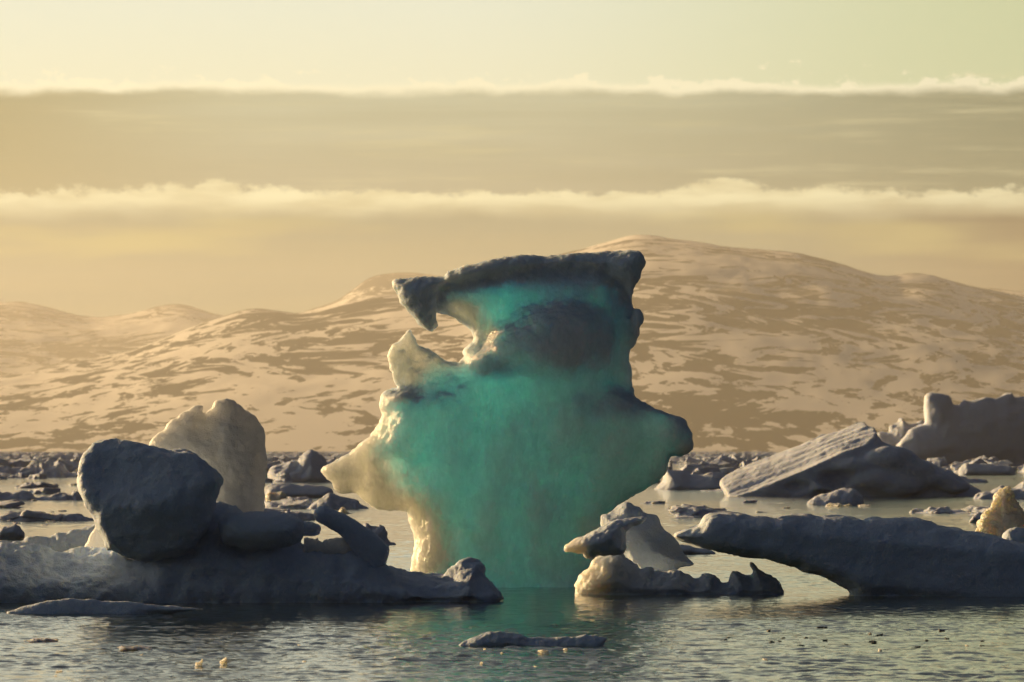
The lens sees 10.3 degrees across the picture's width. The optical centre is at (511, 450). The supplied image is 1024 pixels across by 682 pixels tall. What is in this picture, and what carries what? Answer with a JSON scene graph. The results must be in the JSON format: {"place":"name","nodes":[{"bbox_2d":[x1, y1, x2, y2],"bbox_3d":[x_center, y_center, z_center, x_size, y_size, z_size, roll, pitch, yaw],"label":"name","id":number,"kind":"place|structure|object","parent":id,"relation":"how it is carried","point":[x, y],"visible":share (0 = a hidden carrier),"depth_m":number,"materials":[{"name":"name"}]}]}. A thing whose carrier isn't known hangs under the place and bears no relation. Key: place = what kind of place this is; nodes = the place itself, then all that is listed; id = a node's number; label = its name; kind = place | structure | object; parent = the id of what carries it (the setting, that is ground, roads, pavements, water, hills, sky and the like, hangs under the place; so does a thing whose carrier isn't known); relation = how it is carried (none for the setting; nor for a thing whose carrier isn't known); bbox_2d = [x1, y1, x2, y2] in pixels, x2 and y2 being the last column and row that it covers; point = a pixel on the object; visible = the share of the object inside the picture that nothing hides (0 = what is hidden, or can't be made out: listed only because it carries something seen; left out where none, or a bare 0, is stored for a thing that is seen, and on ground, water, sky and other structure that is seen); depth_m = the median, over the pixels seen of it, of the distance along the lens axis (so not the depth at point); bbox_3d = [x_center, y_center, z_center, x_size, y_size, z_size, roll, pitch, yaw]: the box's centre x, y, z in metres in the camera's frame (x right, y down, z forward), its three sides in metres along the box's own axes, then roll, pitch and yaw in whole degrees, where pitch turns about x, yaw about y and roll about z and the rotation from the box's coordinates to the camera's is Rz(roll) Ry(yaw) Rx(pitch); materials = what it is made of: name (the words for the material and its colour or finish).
{"place":"outdoors","nodes":[
{"label":"outdoors","id":0,"kind":"place"},
{"bbox_2d":[0,235,1023,452],"bbox_3d":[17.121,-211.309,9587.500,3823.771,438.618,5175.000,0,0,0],"label":"hills","id":1,"kind":"structure","parent":0,"point":[735,349],"depth_m":8473.02,"materials":[{"name":"white snow"}]},
{"bbox_2d":[0,464,1023,681],"bbox_3d":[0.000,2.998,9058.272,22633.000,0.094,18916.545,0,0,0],"label":"water","id":2,"kind":"structure","parent":0,"point":[338,642],"depth_m":93.85,"materials":[{"name":"grey liquid"}]},
{"bbox_2d":[0,473,15,477],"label":"ice chunk","id":3,"kind":"object","parent":2,"relation":"on","point":[8,475],"visible":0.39,"depth_m":614.76,"materials":[{"name":"white ice"}]},
{"bbox_2d":[0,524,24,538],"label":"ice chunk","id":4,"kind":"object","parent":2,"relation":"on","point":[14,531],"visible":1,"depth_m":192.72,"materials":[{"name":"grey ice"}]},
{"bbox_2d":[0,499,24,507],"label":"ice floe","id":5,"kind":"object","parent":2,"relation":"on","point":[15,503],"visible":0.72,"depth_m":295.56,"materials":[{"name":"white ice"}]},
{"bbox_2d":[0,459,25,467],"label":"ice chunk","id":6,"kind":"object","parent":2,"relation":"on","point":[16,463],"visible":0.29,"depth_m":761.16,"materials":[{"name":"white ice"}]},
{"bbox_2d":[9,456,32,466],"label":"ice chunk","id":7,"kind":"object","parent":2,"relation":"on","point":[27,460],"visible":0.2,"depth_m":981.84,"materials":[{"name":"white ice"}]},
{"bbox_2d":[16,472,28,477],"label":"ice chunk","id":8,"kind":"object","parent":2,"relation":"on","point":[21,475],"visible":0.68,"depth_m":614.84,"materials":[{"name":"white ice"}]},
{"bbox_2d":[25,474,47,478],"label":"ice chunk","id":9,"kind":"object","parent":2,"relation":"on","point":[38,476],"visible":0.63,"depth_m":597.86,"materials":[{"name":"white ice"}]},
{"bbox_2d":[15,482,58,487],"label":"ice floe","id":10,"kind":"object","parent":2,"relation":"on","point":[36,485],"visible":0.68,"depth_m":451.61,"materials":[{"name":"white ice"}]},
{"bbox_2d":[0,462,77,476],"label":"ice ridge","id":11,"kind":"structure","parent":2,"relation":"on","point":[59,469],"depth_m":639.24,"materials":[{"name":"white ice"}]},
{"bbox_2d":[0,490,82,499],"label":"ice floe","id":12,"kind":"object","parent":2,"relation":"on","point":[29,495],"visible":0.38,"depth_m":344.52,"materials":[{"name":"white ice"}]},
{"bbox_2d":[25,638,58,641],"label":"ice chunk","id":13,"kind":"object","parent":2,"relation":"on","point":[42,640],"visible":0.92,"depth_m":88.98,"materials":[{"name":"white ice"}]},
{"bbox_2d":[0,510,83,520],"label":"ice floe","id":14,"kind":"object","parent":2,"relation":"on","point":[28,515],"visible":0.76,"depth_m":242.28,"materials":[{"name":"white ice"}]},
{"bbox_2d":[33,456,51,458],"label":"ice chunk","id":15,"kind":"object","parent":2,"relation":"on","point":[43,457],"visible":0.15,"depth_m":1239.47,"materials":[{"name":"white ice"}]},
{"bbox_2d":[28,457,59,467],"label":"ice chunk","id":16,"kind":"object","parent":2,"relation":"on","point":[36,463],"visible":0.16,"depth_m":927.95,"materials":[{"name":"white ice"}]},
{"bbox_2d":[28,487,64,493],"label":"ice floe","id":17,"kind":"object","parent":2,"relation":"on","point":[45,490],"visible":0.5,"depth_m":390.95,"materials":[{"name":"white ice"}]},
{"bbox_2d":[0,523,94,551],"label":"ice ridge","id":18,"kind":"structure","parent":2,"relation":"on","point":[63,542],"depth_m":116.38,"materials":[{"name":"grey ice"}]},
{"bbox_2d":[44,458,72,471],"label":"ice chunk","id":19,"kind":"object","parent":2,"relation":"on","point":[52,462],"visible":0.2,"depth_m":728.64,"materials":[{"name":"white ice"}]},
{"bbox_2d":[61,459,78,470],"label":"ice chunk","id":20,"kind":"object","parent":2,"relation":"on","point":[75,464],"visible":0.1,"depth_m":827.63,"materials":[{"name":"white ice"}]},
{"bbox_2d":[58,514,93,520],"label":"ice floe","id":21,"kind":"object","parent":2,"relation":"on","point":[71,517],"visible":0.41,"depth_m":242.72,"materials":[{"name":"grey ice"}]},
{"bbox_2d":[7,598,202,613],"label":"ice floe","id":22,"kind":"object","parent":2,"relation":"on","point":[80,606],"visible":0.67,"depth_m":104.34,"materials":[{"name":"white ice"}]},
{"bbox_2d":[118,645,151,650],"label":"ice chunk","id":23,"kind":"object","parent":2,"relation":"on","point":[131,648],"visible":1,"depth_m":85.78,"materials":[{"name":"white ice"}]},
{"bbox_2d":[194,659,202,666],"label":"ice chunk","id":24,"kind":"object","parent":2,"relation":"on","point":[198,664],"visible":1,"depth_m":79.17,"materials":[{"name":"white ice"}]},
{"bbox_2d":[220,657,227,665],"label":"ice chunk","id":25,"kind":"object","parent":2,"relation":"on","point":[224,661],"visible":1,"depth_m":79.62,"materials":[{"name":"white ice"}]},
{"bbox_2d":[0,501,503,602],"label":"ice floe","id":26,"kind":"object","parent":2,"relation":"on","point":[210,567],"visible":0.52,"depth_m":112.02,"materials":[{"name":"white ice"}]},
{"bbox_2d":[84,528,105,547],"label":"ice shard","id":27,"kind":"object","parent":26,"relation":"on","point":[95,539],"visible":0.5,"depth_m":114.52,"materials":[{"name":"white ice"}]},
{"bbox_2d":[76,438,223,562],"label":"ice block","id":28,"kind":"structure","parent":26,"relation":"on","point":[144,503],"depth_m":111.15,"materials":[{"name":"white ice"}]},
{"bbox_2d":[149,398,266,512],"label":"ice slab","id":29,"kind":"structure","parent":26,"relation":"on","point":[225,438],"depth_m":114.09,"materials":[{"name":"white ice"}]},
{"bbox_2d":[218,511,304,550],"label":"ice block","id":30,"kind":"structure","parent":26,"relation":"on","point":[259,530],"depth_m":111.44,"materials":[{"name":"grey ice"}]},
{"bbox_2d":[303,521,320,535],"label":"ice chunk","id":31,"kind":"object","parent":26,"relation":"on","point":[312,529],"visible":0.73,"depth_m":112.84,"materials":[{"name":"grey ice"}]},
{"bbox_2d":[303,537,350,553],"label":"ice crust","id":32,"kind":"object","parent":26,"relation":"on","point":[334,545],"visible":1,"depth_m":112.53},
{"bbox_2d":[314,506,389,567],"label":"ice slab","id":33,"kind":"structure","parent":26,"relation":"on","point":[364,543],"depth_m":112.32,"materials":[{"name":"grey ice"}]},
{"bbox_2d":[265,478,272,482],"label":"ice chunk","id":34,"kind":"object","parent":2,"relation":"on","point":[268,480],"visible":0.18,"depth_m":529.61,"materials":[{"name":"white ice"}]},
{"bbox_2d":[267,461,281,472],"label":"ice chunk","id":35,"kind":"object","parent":2,"relation":"on","point":[270,465],"visible":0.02,"depth_m":753.12,"materials":[{"name":"white ice"}]},
{"bbox_2d":[265,491,286,500],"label":"ice chunk","id":36,"kind":"object","parent":2,"relation":"on","point":[274,496],"visible":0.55,"depth_m":319.70,"materials":[{"name":"white ice"}]},
{"bbox_2d":[267,456,288,461],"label":"ice chunk","id":37,"kind":"object","parent":2,"relation":"on","point":[270,458],"visible":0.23,"depth_m":1105.10,"materials":[{"name":"white ice"}]},
{"bbox_2d":[264,508,300,511],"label":"ice floe","id":38,"kind":"object","parent":2,"relation":"on","point":[270,510],"visible":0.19,"depth_m":269.18,"materials":[{"name":"grey ice"}]},
{"bbox_2d":[273,471,292,481],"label":"ice chunk","id":39,"kind":"object","parent":2,"relation":"on","point":[283,476],"visible":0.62,"depth_m":538.91,"materials":[{"name":"white ice"}]},
{"bbox_2d":[264,497,311,508],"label":"ice floe","id":40,"kind":"object","parent":2,"relation":"on","point":[289,503],"visible":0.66,"depth_m":294.35,"materials":[{"name":"white ice"}]},
{"bbox_2d":[265,483,332,497],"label":"ice floe","id":41,"kind":"object","parent":2,"relation":"on","point":[303,490],"visible":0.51,"depth_m":361.04,"materials":[{"name":"white ice"}]},
{"bbox_2d":[268,449,330,481],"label":"ice block","id":42,"kind":"structure","parent":2,"relation":"on","point":[308,465],"depth_m":545.41,"materials":[{"name":"white ice"}]},
{"bbox_2d":[286,511,314,519],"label":"ice chunk","id":43,"kind":"object","parent":2,"relation":"on","point":[305,516],"visible":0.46,"depth_m":244.78,"materials":[{"name":"grey ice"}]},
{"bbox_2d":[288,496,312,500],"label":"ice floe","id":44,"kind":"object","parent":2,"relation":"on","point":[304,497],"visible":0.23,"depth_m":337.06,"materials":[{"name":"white ice"}]},
{"bbox_2d":[326,459,334,463],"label":"ice chunk","id":45,"kind":"object","parent":2,"relation":"on","point":[330,461],"visible":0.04,"depth_m":797.00,"materials":[{"name":"white ice"}]},
{"bbox_2d":[307,493,367,508],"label":"ice chunk","id":46,"kind":"object","parent":2,"relation":"on","point":[332,500],"visible":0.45,"depth_m":292.63,"materials":[{"name":"white ice"}]},
{"bbox_2d":[339,507,351,513],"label":"ice chunk","id":47,"kind":"object","parent":2,"relation":"on","point":[342,510],"visible":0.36,"depth_m":267.88,"materials":[{"name":"white ice"}]},
{"bbox_2d":[363,523,395,544],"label":"ice chunk","id":48,"kind":"object","parent":2,"relation":"on","point":[380,531],"visible":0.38,"depth_m":180.82,"materials":[{"name":"grey ice"}]},
{"bbox_2d":[0,451,778,460],"bbox_3d":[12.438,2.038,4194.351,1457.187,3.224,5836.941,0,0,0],"label":"pack ice","id":49,"kind":"structure","parent":2,"relation":"on","point":[293,455],"depth_m":1606.20,"materials":[{"name":"white ice"}]},
{"bbox_2d":[321,250,693,587],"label":"iceberg","id":50,"kind":"object","parent":2,"relation":"on","point":[526,439],"visible":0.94,"depth_m":124.31,"materials":[{"name":"teal ice"}]},
{"bbox_2d":[459,631,606,646],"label":"ice floe","id":51,"kind":"object","parent":2,"relation":"on","point":[496,638],"visible":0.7,"depth_m":87.16,"materials":[{"name":"white ice"}]},
{"bbox_2d":[538,650,549,653],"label":"ice chunk","id":52,"kind":"object","parent":2,"relation":"on","point":[544,651],"visible":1,"depth_m":83.93,"materials":[{"name":"white ice"}]},
{"bbox_2d":[639,501,664,503],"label":"ice floe","id":53,"kind":"object","parent":2,"relation":"on","point":[653,502],"visible":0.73,"depth_m":320.86,"materials":[{"name":"white ice"}]},
{"bbox_2d":[667,462,672,469],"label":"ice chunk","id":54,"kind":"object","parent":2,"relation":"on","point":[670,466],"visible":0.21,"depth_m":766.72,"materials":[{"name":"white ice"}]},
{"bbox_2d":[669,458,685,463],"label":"ice chunk","id":55,"kind":"object","parent":2,"relation":"on","point":[676,460],"visible":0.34,"depth_m":1263.81,"materials":[{"name":"white ice"}]},
{"bbox_2d":[574,554,783,594],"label":"ice floe","id":56,"kind":"object","parent":2,"relation":"on","point":[616,574],"visible":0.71,"depth_m":118.36,"materials":[{"name":"white ice"}]},
{"bbox_2d":[564,517,646,558],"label":"ice slab","id":57,"kind":"structure","parent":56,"relation":"on","point":[608,538],"depth_m":117.75,"materials":[{"name":"grey ice"}]},
{"bbox_2d":[600,502,693,571],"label":"ice block","id":58,"kind":"structure","parent":56,"relation":"on","point":[652,542],"depth_m":119.33,"materials":[{"name":"grey ice"}]},
{"bbox_2d":[655,469,725,489],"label":"ice floe","id":59,"kind":"object","parent":2,"relation":"on","point":[679,479],"visible":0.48,"depth_m":436.55,"materials":[{"name":"white ice"}]},
{"bbox_2d":[684,456,705,463],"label":"ice chunk","id":60,"kind":"object","parent":2,"relation":"on","point":[689,459],"visible":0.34,"depth_m":1042.91,"materials":[{"name":"white ice"}]},
{"bbox_2d":[679,544,715,553],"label":"ice floe","id":61,"kind":"object","parent":2,"relation":"on","point":[687,549],"visible":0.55,"depth_m":164.73,"materials":[{"name":"grey ice"}]},
{"bbox_2d":[692,470,702,474],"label":"ice chunk","id":62,"kind":"object","parent":2,"relation":"on","point":[696,472],"visible":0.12,"depth_m":529.87,"materials":[{"name":"white ice"}]},
{"bbox_2d":[667,504,730,516],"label":"ice floe","id":63,"kind":"object","parent":2,"relation":"on","point":[684,510],"visible":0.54,"depth_m":256.89,"materials":[{"name":"white ice"}]},
{"bbox_2d":[671,505,726,510],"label":"ice floe","id":64,"kind":"object","parent":2,"relation":"on","point":[718,509],"visible":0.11,"depth_m":273.14,"materials":[{"name":"white ice"}]},
{"bbox_2d":[681,463,721,473],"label":"ice chunk","id":65,"kind":"object","parent":2,"relation":"on","point":[689,468],"visible":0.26,"depth_m":557.44,"materials":[{"name":"white ice"}]},
{"bbox_2d":[696,457,717,460],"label":"ice chunk","id":66,"kind":"object","parent":2,"relation":"on","point":[704,459],"visible":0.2,"depth_m":1123.45,"materials":[{"name":"white ice"}]},
{"bbox_2d":[700,462,719,467],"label":"ice chunk","id":67,"kind":"object","parent":2,"relation":"on","point":[706,464],"visible":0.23,"depth_m":773.41,"materials":[{"name":"white ice"}]},
{"bbox_2d":[708,458,731,467],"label":"ice chunk","id":68,"kind":"object","parent":2,"relation":"on","point":[720,462],"visible":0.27,"depth_m":836.22,"materials":[{"name":"white ice"}]},
{"bbox_2d":[715,455,740,467],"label":"ice chunk","id":69,"kind":"object","parent":2,"relation":"on","point":[734,462],"visible":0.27,"depth_m":875.50,"materials":[{"name":"white ice"}]},
{"bbox_2d":[719,467,737,474],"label":"ice chunk","id":70,"kind":"object","parent":2,"relation":"on","point":[726,470],"visible":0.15,"depth_m":661.19,"materials":[{"name":"white ice"}]},
{"bbox_2d":[731,455,750,463],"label":"ice chunk","id":71,"kind":"object","parent":2,"relation":"on","point":[740,459],"visible":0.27,"depth_m":879.79,"materials":[{"name":"white ice"}]},
{"bbox_2d":[739,461,748,467],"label":"ice chunk","id":72,"kind":"object","parent":2,"relation":"on","point":[743,463],"visible":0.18,"depth_m":854.76,"materials":[{"name":"white ice"}]},
{"bbox_2d":[743,500,757,502],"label":"ice chunk","id":73,"kind":"object","parent":2,"relation":"on","point":[750,501],"visible":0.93,"depth_m":324.09,"materials":[{"name":"white ice"}]},
{"bbox_2d":[807,488,863,504],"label":"ice floe","id":74,"kind":"object","parent":2,"relation":"on","point":[845,496],"visible":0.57,"depth_m":313.40,"materials":[{"name":"white ice"}]},
{"bbox_2d":[825,503,851,506],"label":"ice chunk","id":75,"kind":"object","parent":2,"relation":"on","point":[836,505],"visible":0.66,"depth_m":303.53,"materials":[{"name":"white ice"}]},
{"bbox_2d":[674,512,1023,596],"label":"ice floe","id":76,"kind":"object","parent":2,"relation":"on","point":[895,556],"visible":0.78,"depth_m":116.93,"materials":[{"name":"white ice"}]},
{"bbox_2d":[720,422,981,496],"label":"ice floe","id":77,"kind":"object","parent":2,"relation":"on","point":[862,458],"visible":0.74,"depth_m":370.98,"materials":[{"name":"white ice"}]},
{"bbox_2d":[877,418,923,445],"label":"iceberg","id":78,"kind":"object","parent":2,"relation":"on","point":[897,432],"visible":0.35,"depth_m":2295.12,"materials":[{"name":"white ice"}]},
{"bbox_2d":[909,506,951,512],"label":"ice floe","id":79,"kind":"object","parent":2,"relation":"on","point":[945,509],"visible":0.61,"depth_m":271.87,"materials":[{"name":"white ice"}]},
{"bbox_2d":[927,458,948,466],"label":"ice chunk","id":80,"kind":"object","parent":2,"relation":"on","point":[940,462],"visible":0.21,"depth_m":851.26,"materials":[{"name":"white ice"}]},
{"bbox_2d":[950,509,968,512],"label":"ice floe","id":81,"kind":"object","parent":2,"relation":"on","point":[957,511],"visible":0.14,"depth_m":271.43,"materials":[{"name":"white ice"}]},
{"bbox_2d":[896,392,1023,465],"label":"iceberg","id":82,"kind":"object","parent":2,"relation":"on","point":[962,431],"visible":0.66,"depth_m":998.10,"materials":[{"name":"white ice"}]},
{"bbox_2d":[950,458,987,472],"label":"ice chunk","id":83,"kind":"object","parent":2,"relation":"on","point":[955,467],"visible":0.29,"depth_m":771.42,"materials":[{"name":"white ice"}]},
{"bbox_2d":[960,476,988,482],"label":"ice chunk","id":84,"kind":"object","parent":2,"relation":"on","point":[975,480],"visible":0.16,"depth_m":524.01,"materials":[{"name":"white ice"}]},
{"bbox_2d":[961,505,990,514],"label":"ice floe","id":85,"kind":"object","parent":2,"relation":"on","point":[972,509],"visible":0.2,"depth_m":264.63,"materials":[{"name":"white ice"}]},
{"bbox_2d":[969,512,982,522],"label":"ice floe","id":86,"kind":"object","parent":2,"relation":"on","point":[975,518],"visible":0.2,"depth_m":236.69,"materials":[{"name":"white ice"}]},
{"bbox_2d":[971,455,998,464],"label":"ice chunk","id":87,"kind":"object","parent":2,"relation":"on","point":[985,458],"visible":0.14,"depth_m":829.96,"materials":[{"name":"white ice"}]},
{"bbox_2d":[958,463,1015,474],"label":"ice floe","id":88,"kind":"object","parent":2,"relation":"on","point":[976,469],"visible":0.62,"depth_m":688.33,"materials":[{"name":"white ice"}]},
{"bbox_2d":[988,456,998,461],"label":"ice chunk","id":89,"kind":"object","parent":2,"relation":"on","point":[994,459],"visible":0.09,"depth_m":977.08,"materials":[{"name":"white ice"}]},
{"bbox_2d":[973,481,1023,498],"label":"ice floe","id":90,"kind":"object","parent":2,"relation":"on","point":[1018,489],"visible":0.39,"depth_m":352.45,"materials":[{"name":"white ice"}]},
{"bbox_2d":[976,486,1023,537],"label":"ice shard","id":91,"kind":"object","parent":2,"relation":"on","point":[1002,514],"visible":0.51,"depth_m":125.79,"materials":[{"name":"beige ice"}]},
{"bbox_2d":[994,460,1014,466],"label":"ice chunk","id":92,"kind":"object","parent":2,"relation":"on","point":[1005,462],"visible":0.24,"depth_m":954.27,"materials":[{"name":"white ice"}]},
{"bbox_2d":[1002,527,1023,542],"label":"ice block","id":93,"kind":"structure","parent":2,"relation":"on","point":[1016,534],"depth_m":123.77,"materials":[{"name":"white ice"}]},
{"bbox_2d":[1017,464,1023,471],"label":"ice chunk","id":94,"kind":"object","parent":2,"relation":"on","point":[1021,468],"visible":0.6,"depth_m":790.19,"materials":[{"name":"white ice"}]},
{"bbox_2d":[0,272,1023,374],"bbox_3d":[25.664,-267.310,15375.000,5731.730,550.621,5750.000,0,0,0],"label":"hills","id":95,"kind":"structure","parent":0,"point":[34,337],"depth_m":15482.43,"materials":[{"name":"beige snow"}]},
{"bbox_2d":[0,0,1023,316],"label":"sky","id":96,"kind":"structure","parent":0,"point":[222,157],"materials":[{"name":"beige"}]}
]}

